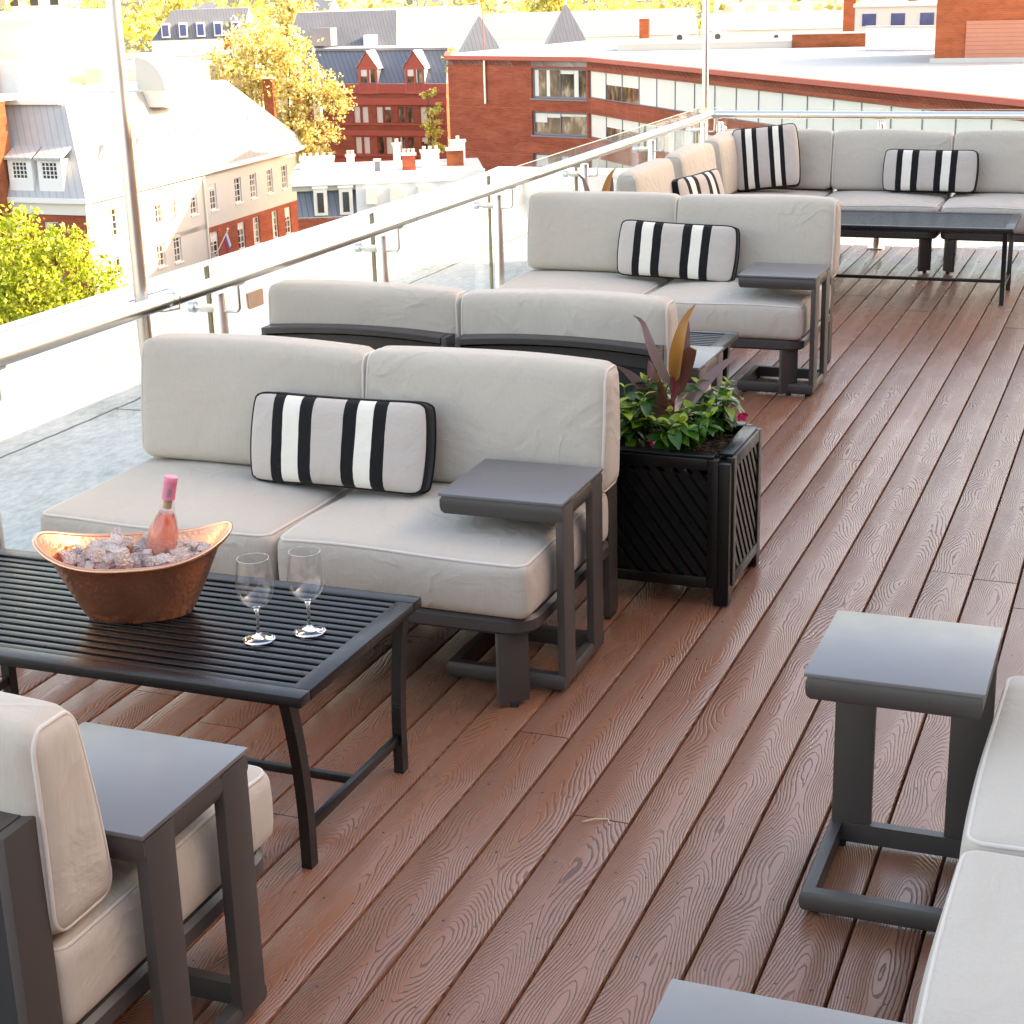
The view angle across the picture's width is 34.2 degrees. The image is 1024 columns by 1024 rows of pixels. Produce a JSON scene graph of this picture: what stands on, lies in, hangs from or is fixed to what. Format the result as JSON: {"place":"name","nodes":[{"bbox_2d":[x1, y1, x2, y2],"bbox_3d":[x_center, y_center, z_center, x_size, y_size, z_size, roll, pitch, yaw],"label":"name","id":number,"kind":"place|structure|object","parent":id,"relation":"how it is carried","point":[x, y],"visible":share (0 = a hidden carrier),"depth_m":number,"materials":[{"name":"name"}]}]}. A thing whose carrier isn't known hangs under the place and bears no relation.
{"place":"outdoors","nodes":[
{"label":"outdoors","id":0,"kind":"place"},
{"bbox_2d":[0,9,110,85],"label":"rooftop block","id":1,"kind":"structure","parent":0,"point":[76,39],"depth_m":152.84,"materials":[{"name":"white paint"}]},
{"bbox_2d":[151,7,257,60],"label":"blue roofed house","id":2,"kind":"structure","parent":0,"point":[179,30],"depth_m":217.44,"materials":[{"name":"paint"}]},
{"bbox_2d":[0,0,712,72],"bbox_3d":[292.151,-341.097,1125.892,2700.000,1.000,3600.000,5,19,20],"label":"street ground","id":3,"kind":"structure","parent":0,"point":[229,2],"depth_m":1581.74,"materials":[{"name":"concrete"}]},
{"bbox_2d":[5,0,78,10],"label":"block","id":4,"kind":"structure","parent":3,"relation":"on","point":[16,5],"depth_m":306.11,"materials":[{"name":"white paint"}]},
{"bbox_2d":[0,201,129,324],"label":"broadleaf tree","id":5,"kind":"object","parent":3,"relation":"on","point":[11,298],"visible":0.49,"depth_m":106.93,"materials":[{"name":"green plant"}]},
{"bbox_2d":[0,66,308,322],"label":"mansard house","id":6,"kind":"structure","parent":3,"relation":"on","point":[215,160],"depth_m":136.93,"materials":[{"name":"paint"}]},
{"bbox_2d":[0,94,30,213],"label":"brick party wall","id":7,"kind":"structure","parent":6,"relation":"on","point":[4,171],"depth_m":126.95,"materials":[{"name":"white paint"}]},
{"bbox_2d":[0,60,69,93],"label":"penthouse room","id":8,"kind":"object","parent":6,"relation":"on","point":[47,75],"visible":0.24,"depth_m":144.13,"materials":[{"name":"white paint"}]},
{"bbox_2d":[81,60,211,84],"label":"pale extension","id":9,"kind":"object","parent":6,"relation":"on","point":[200,71],"visible":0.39,"depth_m":153.04,"materials":[{"name":"white paint"}]},
{"bbox_2d":[134,55,187,106],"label":"curved canopy","id":10,"kind":"object","parent":6,"relation":"on","point":[161,80],"visible":1,"depth_m":136.03,"materials":[{"name":"white paint"}]},
{"bbox_2d":[261,74,276,118],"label":"chimney stack","id":11,"kind":"object","parent":6,"relation":"on","point":[269,105],"visible":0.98,"depth_m":157.24,"materials":[{"name":"brown brick"}]},
{"bbox_2d":[146,0,201,22],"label":"broadleaf tree","id":12,"kind":"object","parent":3,"relation":"on","point":[173,5],"visible":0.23,"depth_m":237.22,"materials":[{"name":"yellow plant"}]},
{"bbox_2d":[174,49,259,66],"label":"block","id":13,"kind":"structure","parent":3,"relation":"on","point":[186,55],"depth_m":195.18,"materials":[{"name":"white paint"}]},
{"bbox_2d":[194,13,356,161],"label":"broadleaf tree","id":14,"kind":"object","parent":3,"relation":"on","point":[251,53],"visible":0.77,"depth_m":158.26,"materials":[{"name":"yellow plant"}]},
{"bbox_2d":[262,0,317,42],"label":"broadleaf tree","id":15,"kind":"object","parent":3,"relation":"on","point":[288,8],"visible":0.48,"depth_m":242.63,"materials":[{"name":"yellow plant"}]},
{"bbox_2d":[271,0,339,116],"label":"house","id":16,"kind":"structure","parent":3,"relation":"on","point":[332,5],"depth_m":285.34,"materials":[{"name":"beige paint"}]},
{"bbox_2d":[288,5,492,130],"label":"slate roofed hall","id":17,"kind":"structure","parent":3,"relation":"on","point":[446,25],"depth_m":205.97,"materials":[{"name":"beige paint"}]},
{"bbox_2d":[0,0,858,86],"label":"distant woods","id":18,"kind":"object","parent":3,"relation":"on","point":[131,30],"visible":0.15,"depth_m":301.72,"materials":[{"name":"yellow plant"}]},
{"bbox_2d":[419,87,445,152],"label":"broadleaf tree","id":19,"kind":"object","parent":3,"relation":"on","point":[431,132],"visible":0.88,"depth_m":158.69,"materials":[{"name":"yellow plant"}]},
{"bbox_2d":[522,0,591,11],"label":"broadleaf tree","id":20,"kind":"object","parent":3,"relation":"on","point":[552,5],"visible":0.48,"depth_m":230.83,"materials":[{"name":"yellow plant"}]},
{"bbox_2d":[483,8,698,48],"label":"white roofed hall","id":21,"kind":"structure","parent":3,"relation":"on","point":[519,29],"depth_m":223.09,"materials":[{"name":"paint"}]},
{"bbox_2d":[444,0,1023,171],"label":"brick office","id":22,"kind":"structure","parent":3,"relation":"on","point":[512,107],"depth_m":125.67,"materials":[{"name":"red brick"}]},
{"bbox_2d":[458,0,499,52],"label":"pyramid turret","id":23,"kind":"object","parent":22,"relation":"on","point":[473,41],"visible":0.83,"depth_m":162.53,"materials":[{"name":"grey metal"}]},
{"bbox_2d":[530,68,586,101],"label":"window","id":24,"kind":"structure","parent":22,"relation":"in","point":[559,84],"depth_m":135.26,"materials":[{"name":"clear glass"}]},
{"bbox_2d":[531,111,587,138],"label":"window","id":25,"kind":"structure","parent":22,"relation":"in","point":[546,124],"depth_m":136.22,"materials":[{"name":"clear glass"}]},
{"bbox_2d":[534,153,586,167],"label":"window","id":26,"kind":"structure","parent":22,"relation":"in","point":[549,160],"depth_m":137.91,"materials":[{"name":"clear glass"}]},
{"bbox_2d":[544,0,586,44],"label":"pyramid turret","id":27,"kind":"object","parent":22,"relation":"on","point":[565,29],"visible":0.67,"depth_m":181.24,"materials":[{"name":"grey metal"}]},
{"bbox_2d":[590,71,605,99],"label":"window","id":28,"kind":"structure","parent":22,"relation":"in","point":[597,88],"depth_m":131.92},
{"bbox_2d":[590,114,605,139],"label":"window","id":29,"kind":"structure","parent":22,"relation":"in","point":[598,122],"depth_m":132.92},
{"bbox_2d":[605,72,621,102],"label":"window","id":30,"kind":"structure","parent":22,"relation":"in","point":[613,82],"depth_m":129.10,"materials":[{"name":"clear glass"}]},
{"bbox_2d":[606,116,621,141],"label":"window","id":31,"kind":"structure","parent":22,"relation":"in","point":[613,126],"depth_m":130.12,"materials":[{"name":"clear glass"}]},
{"bbox_2d":[622,74,637,104],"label":"window","id":32,"kind":"structure","parent":22,"relation":"in","point":[629,83],"depth_m":126.32,"materials":[{"name":"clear glass"}]},
{"bbox_2d":[638,76,655,107],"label":"window","id":33,"kind":"structure","parent":22,"relation":"in","point":[646,85],"depth_m":123.58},
{"bbox_2d":[656,78,674,110],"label":"window","id":34,"kind":"structure","parent":22,"relation":"in","point":[665,88],"depth_m":120.74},
{"bbox_2d":[674,80,693,113],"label":"window","id":35,"kind":"structure","parent":22,"relation":"in","point":[684,91],"depth_m":117.93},
{"bbox_2d":[616,38,791,51],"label":"roof upstand","id":36,"kind":"object","parent":22,"relation":"on","point":[715,44],"visible":0.64,"depth_m":143.57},
{"bbox_2d":[694,83,713,113],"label":"window","id":37,"kind":"structure","parent":22,"relation":"in","point":[697,86],"depth_m":115.55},
{"bbox_2d":[714,85,735,119],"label":"window","id":38,"kind":"structure","parent":22,"relation":"in","point":[724,96],"depth_m":112.27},
{"bbox_2d":[735,87,757,122],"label":"window","id":39,"kind":"structure","parent":22,"relation":"in","point":[745,99],"depth_m":109.48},
{"bbox_2d":[757,90,781,125],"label":"window","id":40,"kind":"structure","parent":22,"relation":"in","point":[767,100],"depth_m":106.71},
{"bbox_2d":[781,93,806,128],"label":"window","id":41,"kind":"structure","parent":22,"relation":"in","point":[790,102],"depth_m":103.78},
{"bbox_2d":[806,96,832,129],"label":"window","id":42,"kind":"structure","parent":22,"relation":"in","point":[814,103],"depth_m":101.13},
{"bbox_2d":[791,31,865,47],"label":"roof upstand","id":43,"kind":"object","parent":22,"relation":"on","point":[827,39],"visible":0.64,"depth_m":141.44,"materials":[{"name":"brown brick"}]},
{"bbox_2d":[832,99,860,132],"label":"window","id":44,"kind":"structure","parent":22,"relation":"in","point":[838,104],"depth_m":98.40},
{"bbox_2d":[860,102,890,128],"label":"window","id":45,"kind":"structure","parent":22,"relation":"in","point":[864,123],"depth_m":95.70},
{"bbox_2d":[865,26,935,50],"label":"roof upstand","id":46,"kind":"object","parent":22,"relation":"on","point":[900,38],"visible":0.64,"depth_m":133.54,"materials":[{"name":"white paint"}]},
{"bbox_2d":[890,105,921,129],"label":"window","id":47,"kind":"structure","parent":22,"relation":"in","point":[915,124],"depth_m":92.71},
{"bbox_2d":[921,109,954,132],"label":"window","id":48,"kind":"structure","parent":22,"relation":"in","point":[946,125],"depth_m":89.86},
{"bbox_2d":[954,119,990,134],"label":"window","id":49,"kind":"structure","parent":22,"relation":"in","point":[960,124],"depth_m":87.10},
{"bbox_2d":[929,0,1023,62],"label":"brick penthouse","id":50,"kind":"object","parent":22,"relation":"on","point":[979,31],"visible":1,"depth_m":115.00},
{"bbox_2d":[990,120,1023,129],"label":"window","id":51,"kind":"structure","parent":22,"relation":"in","point":[995,124],"depth_m":84.31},
{"bbox_2d":[701,10,842,37],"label":"white roofed hall","id":52,"kind":"structure","parent":3,"relation":"on","point":[754,24],"depth_m":222.05,"materials":[{"name":"paint"}]},
{"bbox_2d":[714,0,857,12],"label":"block","id":53,"kind":"structure","parent":3,"relation":"on","point":[734,6],"depth_m":258.62,"materials":[{"name":"white paint"}]},
{"bbox_2d":[853,0,936,30],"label":"block","id":54,"kind":"structure","parent":3,"relation":"on","point":[905,13],"depth_m":182.52,"materials":[{"name":"beige paint"}]},
{"bbox_2d":[300,45,461,162],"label":"dormered brick house","id":55,"kind":"structure","parent":0,"point":[390,83],"depth_m":178.89,"materials":[{"name":"red brick"}]},
{"bbox_2d":[289,158,484,230],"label":"terraced houses","id":56,"kind":"structure","parent":0,"point":[339,190],"depth_m":118.05,"materials":[{"name":"brick"}]},
{"bbox_2d":[299,152,334,170],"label":"chimney stack","id":57,"kind":"object","parent":56,"relation":"on","point":[315,162],"visible":1,"depth_m":121.54,"materials":[{"name":"beige paint"}]},
{"bbox_2d":[420,146,439,168],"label":"chimney stack","id":58,"kind":"object","parent":56,"relation":"on","point":[430,157],"visible":1,"depth_m":120.58,"materials":[{"name":"white paint"}]},
{"bbox_2d":[445,144,463,165],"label":"chimney stack","id":59,"kind":"object","parent":56,"relation":"on","point":[454,156],"visible":1,"depth_m":121.65,"materials":[{"name":"brown brick"}]},
{"bbox_2d":[0,225,1023,551],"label":"terrace floor","id":60,"kind":"structure","parent":0,"point":[56,461],"depth_m":7.78,"materials":[{"name":"concrete"}]},
{"bbox_2d":[0,166,954,441],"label":"parapet wall","id":61,"kind":"structure","parent":60,"relation":"on","point":[60,382],"depth_m":10.04,"materials":[{"name":"concrete"}]},
{"bbox_2d":[826,436,1023,1022],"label":"deck substructure","id":62,"kind":"object","parent":60,"relation":"on","point":[898,798],"depth_m":3.77,"materials":[{"name":"black rubber"}]},
{"bbox_2d":[0,244,1023,1023],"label":"deck","id":63,"kind":"structure","parent":62,"relation":"on","point":[472,866],"depth_m":4.31,"materials":[{"name":"wood"}]},
{"bbox_2d":[0,691,272,1023],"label":"sofa module","id":64,"kind":"object","parent":63,"relation":"on","point":[72,945],"visible":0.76,"depth_m":2.71,"materials":[{"name":"beige fabric"}]},
{"bbox_2d":[105,0,180,458],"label":"steel pole","id":65,"kind":"object","parent":63,"relation":"on","point":[121,90],"visible":0.72,"depth_m":5.37,"materials":[{"name":"silver metal"}]},
{"bbox_2d":[78,722,266,1023],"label":"side table","id":66,"kind":"object","parent":63,"relation":"on","point":[157,793],"visible":0.79,"depth_m":3.05,"materials":[{"name":"grey metal"}]},
{"bbox_2d":[40,333,373,579],"bbox_3d":[-0.900,-0.071,5.184,0.839,0.853,0.823,5,19,20],"label":"sofa module","id":67,"kind":"object","parent":63,"relation":"on","point":[200,392],"visible":0.59,"depth_m":5.19,"materials":[{"name":"beige fabric"}]},
{"bbox_2d":[250,391,436,494],"bbox_3d":[-0.518,-0.212,5.057,0.618,0.279,0.126,5,5,23],"label":"throw pillow","id":68,"kind":"object","parent":67,"relation":"on","point":[383,445],"visible":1,"depth_m":4.99,"materials":[{"name":"fabric"}]},
{"bbox_2d":[0,548,421,869],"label":"coffee table","id":69,"kind":"object","parent":63,"relation":"on","point":[47,624],"visible":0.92,"depth_m":3.98,"materials":[{"name":"black metal"}]},
{"bbox_2d":[32,521,232,623],"bbox_3d":[-0.919,0.144,4.079,0.480,0.210,0.288,-3,18,-5],"label":"copper tub","id":70,"kind":"object","parent":69,"relation":"on","point":[147,594],"visible":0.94,"depth_m":4.01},
{"bbox_2d":[143,474,178,567],"bbox_3d":[-0.848,0.045,4.047,0.077,0.279,0.077,16,17,17],"label":"wine bottle","id":71,"kind":"object","parent":70,"relation":"in","point":[163,534],"visible":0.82,"depth_m":4.02,"materials":[{"name":"pink glass"}]},
{"bbox_2d":[235,552,274,644],"bbox_3d":[-0.599,0.203,3.892,0.090,0.204,0.090,5,19,20],"label":"wine glass","id":72,"kind":"object","parent":69,"relation":"on","point":[258,637],"visible":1,"depth_m":3.90,"materials":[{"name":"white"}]},
{"bbox_2d":[287,546,325,637],"bbox_3d":[-0.484,0.188,3.929,0.090,0.204,0.090,5,19,20],"label":"wine glass","id":73,"kind":"object","parent":69,"relation":"on","point":[309,629],"visible":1,"depth_m":3.94,"materials":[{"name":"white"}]},
{"bbox_2d":[0,109,714,665],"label":"guardrail","id":74,"kind":"object","parent":63,"relation":"on","point":[216,311],"visible":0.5,"depth_m":6.71,"materials":[{"name":"silver metal"}]},
{"bbox_2d":[261,279,466,349],"bbox_3d":[-0.436,-0.529,6.553,0.799,0.850,0.821,5,19,20],"label":"sofa module","id":75,"kind":"object","parent":63,"relation":"on","point":[374,315],"visible":0.2,"depth_m":6.13,"materials":[{"name":"beige fabric"}]},
{"bbox_2d":[278,345,619,707],"bbox_3d":[-0.158,0.000,4.908,0.814,0.850,0.819,5,19,20],"label":"sofa module","id":76,"kind":"object","parent":63,"relation":"on","point":[497,577],"visible":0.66,"depth_m":4.84,"materials":[{"name":"beige fabric"}]},
{"bbox_2d":[438,458,603,690],"bbox_3d":[0.036,0.178,4.804,0.367,0.565,0.358,5,19,20],"label":"side table","id":77,"kind":"object","parent":63,"relation":"on","point":[557,495],"visible":0.97,"depth_m":4.69,"materials":[{"name":"grey metal"}]},
{"bbox_2d":[455,289,710,431],"bbox_3d":[0.301,-0.461,6.277,0.799,0.852,0.821,5,19,20],"label":"sofa module","id":78,"kind":"object","parent":63,"relation":"on","point":[600,325],"visible":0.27,"depth_m":5.85,"materials":[{"name":"beige fabric"}]},
{"bbox_2d":[496,191,680,294],"bbox_3d":[0.384,-1.158,8.416,0.829,0.848,0.821,5,19,20],"label":"sofa module","id":79,"kind":"object","parent":63,"relation":"on","point":[572,239],"visible":0.42,"depth_m":8.49,"materials":[{"name":"beige fabric"}]},
{"bbox_2d":[616,158,674,192],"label":"sofa module","id":80,"kind":"object","parent":63,"relation":"on","point":[656,175],"visible":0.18,"depth_m":9.53,"materials":[{"name":"fabric"}]},
{"bbox_2d":[617,418,761,606],"bbox_3d":[0.551,-0.015,5.465,0.452,0.494,0.452,5,19,20],"label":"planter box","id":81,"kind":"object","parent":63,"relation":"on","point":[689,518],"visible":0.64,"depth_m":5.27,"materials":[{"name":"black wood"}]},
{"bbox_2d":[665,143,716,178],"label":"sofa module","id":82,"kind":"object","parent":63,"relation":"on","point":[691,159],"visible":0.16,"depth_m":10.36,"materials":[{"name":"fabric"}]},
{"bbox_2d":[671,169,724,196],"bbox_3d":[1.135,-1.915,10.105,0.129,0.279,0.618,-8,12,34],"label":"throw pillow","id":83,"kind":"object","parent":82,"relation":"on","point":[708,182],"visible":0.58,"depth_m":10.02,"materials":[{"name":"fabric"}]},
{"bbox_2d":[688,345,723,417],"bbox_3d":[0.573,-0.318,6.280,0.367,0.565,0.358,5,19,20],"label":"side table","id":84,"kind":"object","parent":63,"relation":"on","point":[708,358],"visible":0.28,"depth_m":6.17,"materials":[{"name":"grey metal"}]},
{"bbox_2d":[699,0,722,137],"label":"steel pole","id":85,"kind":"object","parent":63,"relation":"on","point":[705,49],"visible":0.52,"depth_m":11.82,"materials":[{"name":"silver metal"}]},
{"bbox_2d":[690,330,738,435],"bbox_3d":[0.257,-0.513,7.084,1.290,0.455,0.615,5,19,20],"label":"coffee table","id":86,"kind":"object","parent":63,"relation":"on","point":[725,339],"visible":0.14,"depth_m":7.00,"materials":[{"name":"black metal"}]},
{"bbox_2d":[649,194,840,395],"bbox_3d":[1.129,-1.089,8.136,0.829,0.850,0.821,5,19,20],"label":"sofa module","id":87,"kind":"object","parent":63,"relation":"on","point":[782,228],"visible":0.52,"depth_m":8.09,"materials":[{"name":"beige fabric"}]},
{"bbox_2d":[617,219,739,281],"bbox_3d":[0.824,-1.296,8.259,0.618,0.279,0.126,8,7,22],"label":"throw pillow","id":88,"kind":"object","parent":87,"relation":"on","point":[687,251],"visible":1,"depth_m":8.20,"materials":[{"name":"fabric"}]},
{"bbox_2d":[704,129,834,196],"bbox_3d":[1.748,-2.166,11.388,0.809,0.850,0.819,5,19,20],"label":"sofa module","id":89,"kind":"object","parent":63,"relation":"on","point":[816,148],"visible":0.38,"depth_m":11.35,"materials":[{"name":"fabric"}]},
{"bbox_2d":[732,123,800,191],"bbox_3d":[1.729,-2.406,11.305,0.453,0.424,0.156,-4,0,12],"label":"throw pillow","id":90,"kind":"object","parent":89,"relation":"on","point":[768,157],"visible":0.97,"depth_m":11.24,"materials":[{"name":"fabric"}]},
{"bbox_2d":[649,979,905,1023],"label":"side table","id":91,"kind":"object","parent":63,"relation":"on","point":[684,1002],"visible":1,"depth_m":2.30,"materials":[{"name":"grey metal"}]},
{"bbox_2d":[737,262,830,395],"bbox_3d":[1.294,-0.874,7.923,0.367,0.565,0.358,5,19,20],"label":"side table","id":92,"kind":"object","parent":63,"relation":"on","point":[796,276],"visible":1,"depth_m":7.81,"materials":[{"name":"grey metal"}]},
{"bbox_2d":[698,108,1023,249],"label":"guardrail","id":93,"kind":"object","parent":63,"relation":"on","point":[875,115],"visible":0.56,"depth_m":11.43,"materials":[{"name":"silver metal"}]},
{"bbox_2d":[828,129,954,272],"bbox_3d":[2.494,-2.097,11.106,0.809,0.853,0.821,5,19,20],"label":"sofa module","id":94,"kind":"object","parent":63,"relation":"on","point":[858,155],"visible":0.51,"depth_m":11.13,"materials":[{"name":"fabric"}]},
{"bbox_2d":[882,149,978,193],"bbox_3d":[2.773,-2.260,11.024,0.618,0.279,0.126,6,7,21],"label":"throw pillow","id":95,"kind":"object","parent":94,"relation":"on","point":[939,171],"visible":1,"depth_m":10.97,"materials":[{"name":"fabric"}]},
{"bbox_2d":[799,610,1003,932],"bbox_3d":[0.835,0.557,3.575,0.358,0.565,0.367,5,19,20],"label":"side table","id":96,"kind":"object","parent":63,"relation":"on","point":[861,668],"visible":0.77,"depth_m":3.55,"materials":[{"name":"grey metal"}]},
{"bbox_2d":[835,210,1020,305],"bbox_3d":[2.381,-1.552,10.089,1.290,0.455,0.645,5,19,20],"label":"coffee table","id":97,"kind":"object","parent":63,"relation":"on","point":[1005,224],"visible":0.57,"depth_m":9.95,"materials":[{"name":"black metal"}]},
{"bbox_2d":[913,850,1023,1023],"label":"sofa module","id":98,"kind":"object","parent":63,"relation":"on","point":[974,972],"visible":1,"depth_m":2.65,"materials":[{"name":"fabric"}]},
{"bbox_2d":[940,130,1023,273],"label":"sofa module","id":99,"kind":"object","parent":63,"relation":"on","point":[1000,186],"visible":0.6,"depth_m":10.90,"materials":[{"name":"fabric"}]},
{"bbox_2d":[959,676,1023,857],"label":"sofa module","id":100,"kind":"object","parent":63,"relation":"on","point":[994,821],"visible":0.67,"depth_m":3.17,"materials":[{"name":"beige fabric"}]},
{"bbox_2d":[624,428,733,459],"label":"soil","id":101,"kind":"structure","parent":0,"point":[711,445],"depth_m":5.42,"materials":[{"name":"brown soil"}]},
{"bbox_2d":[619,383,661,447],"bbox_3d":[0.396,-0.307,5.371,0.184,0.222,0.204,5,19,20],"label":"flowering shrub","id":102,"kind":"object","parent":101,"relation":"in","point":[632,414],"visible":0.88,"depth_m":5.34,"materials":[{"name":"green plant"}]},
{"bbox_2d":[628,372,684,431],"bbox_3d":[0.471,-0.361,5.542,0.203,0.212,0.179,-8,19,-20],"label":"flowering shrub","id":103,"kind":"object","parent":101,"relation":"in","point":[649,399],"visible":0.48,"depth_m":5.50,"materials":[{"name":"green plant"}]},
{"bbox_2d":[616,304,742,425],"bbox_3d":[0.541,-0.434,5.405,0.415,0.470,0.196,1,18,7],"label":"ti plant","id":104,"kind":"object","parent":101,"relation":"on","point":[682,354],"visible":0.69,"depth_m":5.42,"materials":[{"name":"brown plant"}]},
{"bbox_2d":[641,397,724,450],"bbox_3d":[0.546,-0.251,5.304,0.282,0.203,0.242,5,19,20],"label":"flowering shrub","id":105,"kind":"object","parent":101,"relation":"in","point":[681,432],"visible":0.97,"depth_m":5.27,"materials":[{"name":"green plant"}]},
{"bbox_2d":[683,376,748,439],"bbox_3d":[0.682,-0.344,5.460,0.217,0.218,0.228,5,19,20],"label":"flowering shrub","id":106,"kind":"object","parent":101,"relation":"in","point":[725,394],"visible":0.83,"depth_m":5.41,"materials":[{"name":"green plant"}]},
{"bbox_2d":[843,0,855,31],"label":"chimney stack","id":107,"kind":"object","parent":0,"point":[849,17],"visible":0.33,"depth_m":198.23,"materials":[{"name":"orange brick"}]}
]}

